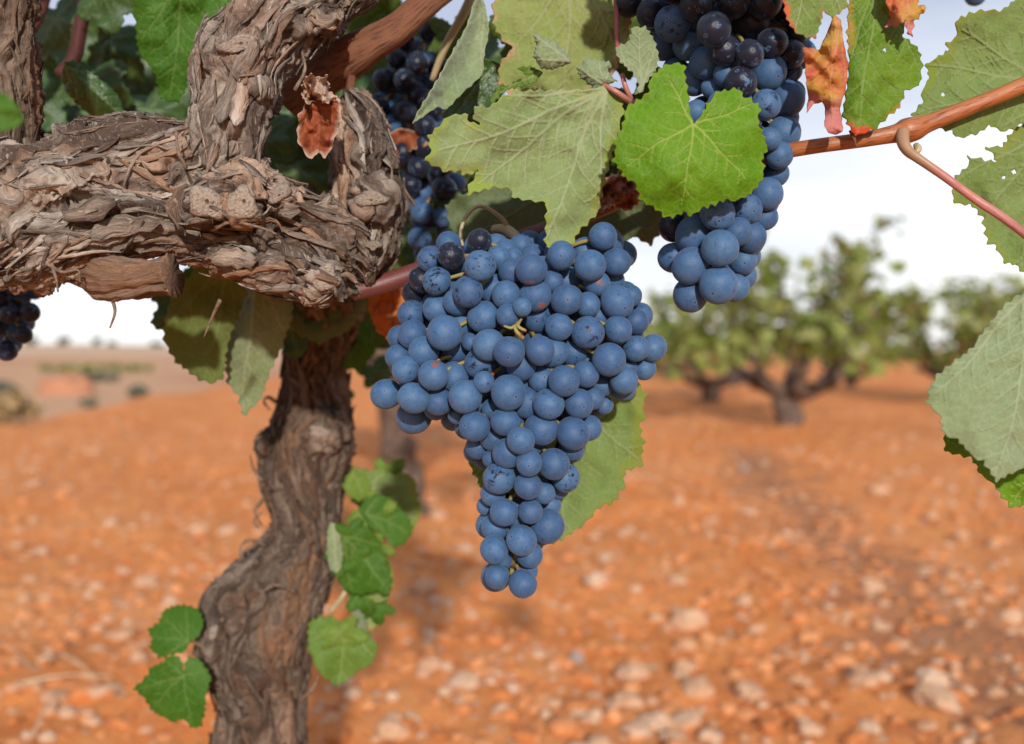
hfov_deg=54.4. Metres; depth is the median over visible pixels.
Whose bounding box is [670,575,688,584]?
stone
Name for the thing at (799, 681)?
stone
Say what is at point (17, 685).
stone
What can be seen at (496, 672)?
stone
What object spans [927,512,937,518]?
stone
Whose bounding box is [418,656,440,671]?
stone
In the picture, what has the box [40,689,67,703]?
stone
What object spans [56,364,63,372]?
young vine
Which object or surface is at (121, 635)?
stone
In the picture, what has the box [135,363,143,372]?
young vine
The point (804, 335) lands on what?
bush vine
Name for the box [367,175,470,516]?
bush vine
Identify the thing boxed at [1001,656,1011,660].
stone
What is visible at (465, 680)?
stone
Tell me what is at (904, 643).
stone
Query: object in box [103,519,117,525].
stone
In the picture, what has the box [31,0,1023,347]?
sky
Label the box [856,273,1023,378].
bush vine
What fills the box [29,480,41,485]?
stone
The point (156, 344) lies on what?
distant tree
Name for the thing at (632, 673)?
stone
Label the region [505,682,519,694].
stone
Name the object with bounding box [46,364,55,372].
young vine
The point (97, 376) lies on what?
shrub
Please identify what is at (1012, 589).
stone
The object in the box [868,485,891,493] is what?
stone
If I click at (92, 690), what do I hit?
stone
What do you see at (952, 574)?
stone
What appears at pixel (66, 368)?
young vine
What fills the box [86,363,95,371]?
young vine
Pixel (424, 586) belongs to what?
stone
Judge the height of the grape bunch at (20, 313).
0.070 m
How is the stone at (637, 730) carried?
on the ground
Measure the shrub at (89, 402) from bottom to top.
0.341 m
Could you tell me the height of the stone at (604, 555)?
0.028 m
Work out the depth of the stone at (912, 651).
1.84 m
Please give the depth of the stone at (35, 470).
4.39 m
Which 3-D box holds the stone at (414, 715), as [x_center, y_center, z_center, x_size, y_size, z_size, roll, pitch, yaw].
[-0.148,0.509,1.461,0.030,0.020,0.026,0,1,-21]
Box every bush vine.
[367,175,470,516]
[644,285,793,400]
[646,314,701,380]
[647,215,948,425]
[797,319,909,386]
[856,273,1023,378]
[929,276,1022,372]
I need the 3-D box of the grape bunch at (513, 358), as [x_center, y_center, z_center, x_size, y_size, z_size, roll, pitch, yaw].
[0.003,0.012,0.483,0.143,0.191,0.083,0,1,0]
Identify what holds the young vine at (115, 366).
on the ground
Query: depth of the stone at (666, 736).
1.43 m
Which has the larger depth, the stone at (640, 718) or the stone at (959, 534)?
the stone at (959, 534)
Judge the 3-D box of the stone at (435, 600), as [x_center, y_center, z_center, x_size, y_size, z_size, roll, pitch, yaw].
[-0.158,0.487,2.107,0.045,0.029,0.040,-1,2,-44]
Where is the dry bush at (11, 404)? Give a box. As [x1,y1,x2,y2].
[0,388,44,424]
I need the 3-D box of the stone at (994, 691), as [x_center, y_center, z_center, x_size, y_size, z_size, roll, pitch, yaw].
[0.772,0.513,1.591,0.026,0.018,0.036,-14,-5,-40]
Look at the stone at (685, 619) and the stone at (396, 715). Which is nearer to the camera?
the stone at (396, 715)
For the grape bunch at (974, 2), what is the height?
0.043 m
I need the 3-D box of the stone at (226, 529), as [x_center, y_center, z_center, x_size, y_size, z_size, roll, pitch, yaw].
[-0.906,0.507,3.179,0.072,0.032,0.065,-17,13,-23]
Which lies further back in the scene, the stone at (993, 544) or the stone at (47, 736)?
the stone at (993, 544)
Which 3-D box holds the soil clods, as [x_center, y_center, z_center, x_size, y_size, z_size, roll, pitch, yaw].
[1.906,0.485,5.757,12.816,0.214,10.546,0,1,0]
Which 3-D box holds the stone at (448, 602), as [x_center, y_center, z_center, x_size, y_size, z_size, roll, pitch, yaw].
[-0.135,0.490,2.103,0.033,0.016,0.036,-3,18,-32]
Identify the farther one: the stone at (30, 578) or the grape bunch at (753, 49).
the stone at (30, 578)
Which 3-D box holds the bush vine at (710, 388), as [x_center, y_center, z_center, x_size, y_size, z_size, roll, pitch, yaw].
[2.255,-0.264,10.977,2.161,1.432,1.676,-1,1,-25]
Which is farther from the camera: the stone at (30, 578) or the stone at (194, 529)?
the stone at (194, 529)
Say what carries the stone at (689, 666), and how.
on the ground
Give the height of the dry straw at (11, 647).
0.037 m
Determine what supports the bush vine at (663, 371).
on the ground
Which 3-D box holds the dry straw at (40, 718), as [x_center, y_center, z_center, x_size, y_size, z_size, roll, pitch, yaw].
[-0.716,0.520,1.533,0.005,0.014,0.177,0,1,-14]
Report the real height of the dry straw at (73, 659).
0.015 m
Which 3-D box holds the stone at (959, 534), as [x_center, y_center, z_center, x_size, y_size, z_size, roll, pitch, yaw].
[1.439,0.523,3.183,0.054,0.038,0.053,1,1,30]
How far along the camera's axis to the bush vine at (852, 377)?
14.92 m
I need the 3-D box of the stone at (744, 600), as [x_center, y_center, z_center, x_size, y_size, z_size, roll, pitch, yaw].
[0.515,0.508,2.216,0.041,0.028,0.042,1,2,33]
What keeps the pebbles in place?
on the ground
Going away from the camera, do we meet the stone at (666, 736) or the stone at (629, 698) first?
the stone at (666, 736)
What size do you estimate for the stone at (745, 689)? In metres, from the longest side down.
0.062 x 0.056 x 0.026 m
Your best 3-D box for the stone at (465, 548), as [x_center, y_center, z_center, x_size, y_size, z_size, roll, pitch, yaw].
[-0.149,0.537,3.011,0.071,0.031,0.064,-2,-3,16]
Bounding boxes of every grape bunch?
[0,289,40,360]
[370,204,666,598]
[372,17,466,261]
[616,0,815,312]
[965,0,984,5]
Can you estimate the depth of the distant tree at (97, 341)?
329.47 m
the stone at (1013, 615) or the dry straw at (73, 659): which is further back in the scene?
the stone at (1013, 615)
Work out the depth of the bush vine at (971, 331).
10.00 m
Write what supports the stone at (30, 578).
on the ground
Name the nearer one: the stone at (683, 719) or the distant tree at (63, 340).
the stone at (683, 719)
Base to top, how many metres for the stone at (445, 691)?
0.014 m
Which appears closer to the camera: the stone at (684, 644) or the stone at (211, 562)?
the stone at (684, 644)
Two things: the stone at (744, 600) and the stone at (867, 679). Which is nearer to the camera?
the stone at (867, 679)
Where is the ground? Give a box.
[0,344,1023,743]
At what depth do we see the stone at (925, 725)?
1.49 m
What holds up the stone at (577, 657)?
on the ground
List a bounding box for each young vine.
[38,364,45,372]
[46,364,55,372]
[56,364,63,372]
[62,363,70,372]
[71,363,78,372]
[79,363,87,372]
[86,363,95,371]
[94,363,104,371]
[105,364,112,372]
[111,362,121,372]
[120,363,128,372]
[128,363,136,372]
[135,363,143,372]
[144,363,153,372]
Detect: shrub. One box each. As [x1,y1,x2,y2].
[0,380,19,392]
[78,397,97,407]
[82,371,120,381]
[127,384,150,397]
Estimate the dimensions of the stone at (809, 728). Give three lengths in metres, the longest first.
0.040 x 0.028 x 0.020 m
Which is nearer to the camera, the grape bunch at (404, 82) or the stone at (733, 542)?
the grape bunch at (404, 82)
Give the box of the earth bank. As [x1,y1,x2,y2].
[35,372,95,395]
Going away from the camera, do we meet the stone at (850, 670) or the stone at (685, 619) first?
the stone at (850, 670)
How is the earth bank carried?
on the ground
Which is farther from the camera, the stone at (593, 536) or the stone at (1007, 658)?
the stone at (593, 536)
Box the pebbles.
[0,408,1023,743]
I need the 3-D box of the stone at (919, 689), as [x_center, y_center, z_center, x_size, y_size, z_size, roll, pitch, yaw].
[0.669,0.515,1.586,0.061,0.030,0.068,-12,14,-39]
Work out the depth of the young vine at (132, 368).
69.86 m
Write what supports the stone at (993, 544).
on the ground
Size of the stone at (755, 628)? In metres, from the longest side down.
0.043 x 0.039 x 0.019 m
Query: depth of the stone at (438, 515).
3.47 m
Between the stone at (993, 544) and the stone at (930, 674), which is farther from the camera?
the stone at (993, 544)
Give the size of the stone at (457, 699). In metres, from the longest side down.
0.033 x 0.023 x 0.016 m
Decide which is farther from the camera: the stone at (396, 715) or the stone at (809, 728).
the stone at (809, 728)
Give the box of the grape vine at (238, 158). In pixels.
[0,0,1023,743]
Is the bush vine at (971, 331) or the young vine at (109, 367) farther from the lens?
the young vine at (109, 367)
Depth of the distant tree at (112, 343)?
328.93 m
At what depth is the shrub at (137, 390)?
32.80 m
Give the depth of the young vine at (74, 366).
69.84 m
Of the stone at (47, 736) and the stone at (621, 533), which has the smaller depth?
the stone at (47, 736)
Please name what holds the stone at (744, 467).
on the ground
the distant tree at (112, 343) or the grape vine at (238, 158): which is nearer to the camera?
the grape vine at (238, 158)
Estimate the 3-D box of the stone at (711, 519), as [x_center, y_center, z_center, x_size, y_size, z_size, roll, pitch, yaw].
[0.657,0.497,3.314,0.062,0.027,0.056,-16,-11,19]
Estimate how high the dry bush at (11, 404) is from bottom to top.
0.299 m
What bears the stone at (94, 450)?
on the ground
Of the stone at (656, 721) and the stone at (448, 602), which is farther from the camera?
the stone at (448, 602)
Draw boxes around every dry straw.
[0,641,27,665]
[21,674,111,683]
[32,690,58,734]
[59,652,98,682]
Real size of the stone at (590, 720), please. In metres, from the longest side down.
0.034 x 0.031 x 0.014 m
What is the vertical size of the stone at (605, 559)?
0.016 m
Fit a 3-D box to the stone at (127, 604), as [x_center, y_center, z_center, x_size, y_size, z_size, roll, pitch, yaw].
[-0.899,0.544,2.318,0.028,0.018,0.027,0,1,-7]
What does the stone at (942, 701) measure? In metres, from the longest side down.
0.061 x 0.055 x 0.026 m
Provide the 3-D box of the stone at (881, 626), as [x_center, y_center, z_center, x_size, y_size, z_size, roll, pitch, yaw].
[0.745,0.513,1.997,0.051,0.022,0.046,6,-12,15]
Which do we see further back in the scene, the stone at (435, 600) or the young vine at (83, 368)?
the young vine at (83, 368)
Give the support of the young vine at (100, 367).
on the ground
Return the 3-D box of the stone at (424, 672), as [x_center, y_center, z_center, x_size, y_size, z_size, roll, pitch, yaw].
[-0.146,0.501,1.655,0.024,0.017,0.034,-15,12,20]
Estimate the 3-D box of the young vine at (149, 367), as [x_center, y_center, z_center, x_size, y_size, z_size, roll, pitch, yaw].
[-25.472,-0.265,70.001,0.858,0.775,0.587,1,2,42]
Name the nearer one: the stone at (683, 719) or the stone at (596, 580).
the stone at (683, 719)
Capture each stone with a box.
[4,677,41,691]
[21,575,38,582]
[26,467,39,473]
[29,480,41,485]
[39,730,56,742]
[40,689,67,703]
[86,685,101,698]
[88,449,99,453]
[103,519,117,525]
[107,627,136,642]
[116,567,131,574]
[121,601,131,606]
[132,575,158,585]
[142,513,150,517]
[188,524,209,533]
[206,560,216,564]
[217,525,238,534]
[376,718,408,740]
[385,711,401,720]
[402,710,421,724]
[413,578,436,594]
[415,548,427,551]
[416,667,430,677]
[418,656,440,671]
[427,595,444,606]
[429,510,447,519]
[437,687,450,695]
[443,598,454,607]
[445,671,478,692]
[452,695,466,704]
[453,544,474,552]
[492,669,505,676]
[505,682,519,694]
[569,651,584,663]
[578,716,601,725]
[584,571,609,588]
[589,533,599,539]
[598,552,613,560]
[601,557,609,561]
[610,689,644,708]
[614,662,648,683]
[617,530,627,536]
[619,722,653,737]
[624,526,635,532]
[631,714,666,723]
[636,710,674,733]
[659,730,688,742]
[668,607,707,631]
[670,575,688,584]
[671,708,701,730]
[672,638,696,650]
[673,660,696,673]
[681,676,714,698]
[703,517,718,522]
[730,539,738,544]
[734,594,751,605]
[735,681,766,699]
[738,733,751,740]
[739,464,750,470]
[740,508,757,515]
[747,624,766,633]
[787,676,813,686]
[798,720,824,735]
[844,665,867,674]
[847,671,880,688]
[859,578,885,591]
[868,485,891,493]
[870,622,894,630]
[877,693,887,698]
[891,637,911,648]
[908,648,919,653]
[909,683,956,707]
[914,666,949,686]
[916,721,938,730]
[921,691,961,710]
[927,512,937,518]
[944,571,962,577]
[953,530,970,538]
[984,686,1006,696]
[986,541,998,547]
[996,608,1023,623]
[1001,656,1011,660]
[1004,586,1015,593]
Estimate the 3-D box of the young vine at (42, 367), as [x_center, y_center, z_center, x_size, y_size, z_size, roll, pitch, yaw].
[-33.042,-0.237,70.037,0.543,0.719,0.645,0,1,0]
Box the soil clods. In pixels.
[0,398,1023,743]
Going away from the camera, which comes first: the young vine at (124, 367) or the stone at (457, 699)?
the stone at (457, 699)
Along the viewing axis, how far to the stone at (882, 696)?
1.62 m
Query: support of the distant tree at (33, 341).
on the ground
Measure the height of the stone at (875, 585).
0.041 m
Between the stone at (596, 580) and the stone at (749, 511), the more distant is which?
the stone at (749, 511)
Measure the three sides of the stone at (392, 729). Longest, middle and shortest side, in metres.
0.050 x 0.043 x 0.030 m
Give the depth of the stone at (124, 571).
2.66 m
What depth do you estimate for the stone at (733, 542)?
2.81 m
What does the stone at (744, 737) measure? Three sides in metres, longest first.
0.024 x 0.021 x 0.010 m
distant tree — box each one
[24,336,39,344]
[56,336,71,344]
[92,337,101,344]
[107,340,116,345]
[150,340,164,346]
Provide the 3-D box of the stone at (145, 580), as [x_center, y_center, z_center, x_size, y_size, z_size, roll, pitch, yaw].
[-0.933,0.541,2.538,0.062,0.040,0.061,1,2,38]
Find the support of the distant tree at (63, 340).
on the ground
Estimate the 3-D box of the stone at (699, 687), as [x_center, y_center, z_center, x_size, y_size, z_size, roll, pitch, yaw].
[0.308,0.529,1.659,0.057,0.037,0.054,0,1,0]
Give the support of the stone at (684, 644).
on the ground
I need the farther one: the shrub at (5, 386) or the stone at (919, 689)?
the shrub at (5, 386)
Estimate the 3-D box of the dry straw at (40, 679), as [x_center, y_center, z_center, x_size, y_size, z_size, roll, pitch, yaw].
[-0.740,0.510,1.654,0.148,0.016,0.005,0,1,-2]
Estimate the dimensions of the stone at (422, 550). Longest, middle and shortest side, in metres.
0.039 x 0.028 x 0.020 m
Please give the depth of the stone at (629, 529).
3.13 m
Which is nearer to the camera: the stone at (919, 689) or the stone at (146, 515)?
the stone at (919, 689)
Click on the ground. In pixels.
(166, 380)

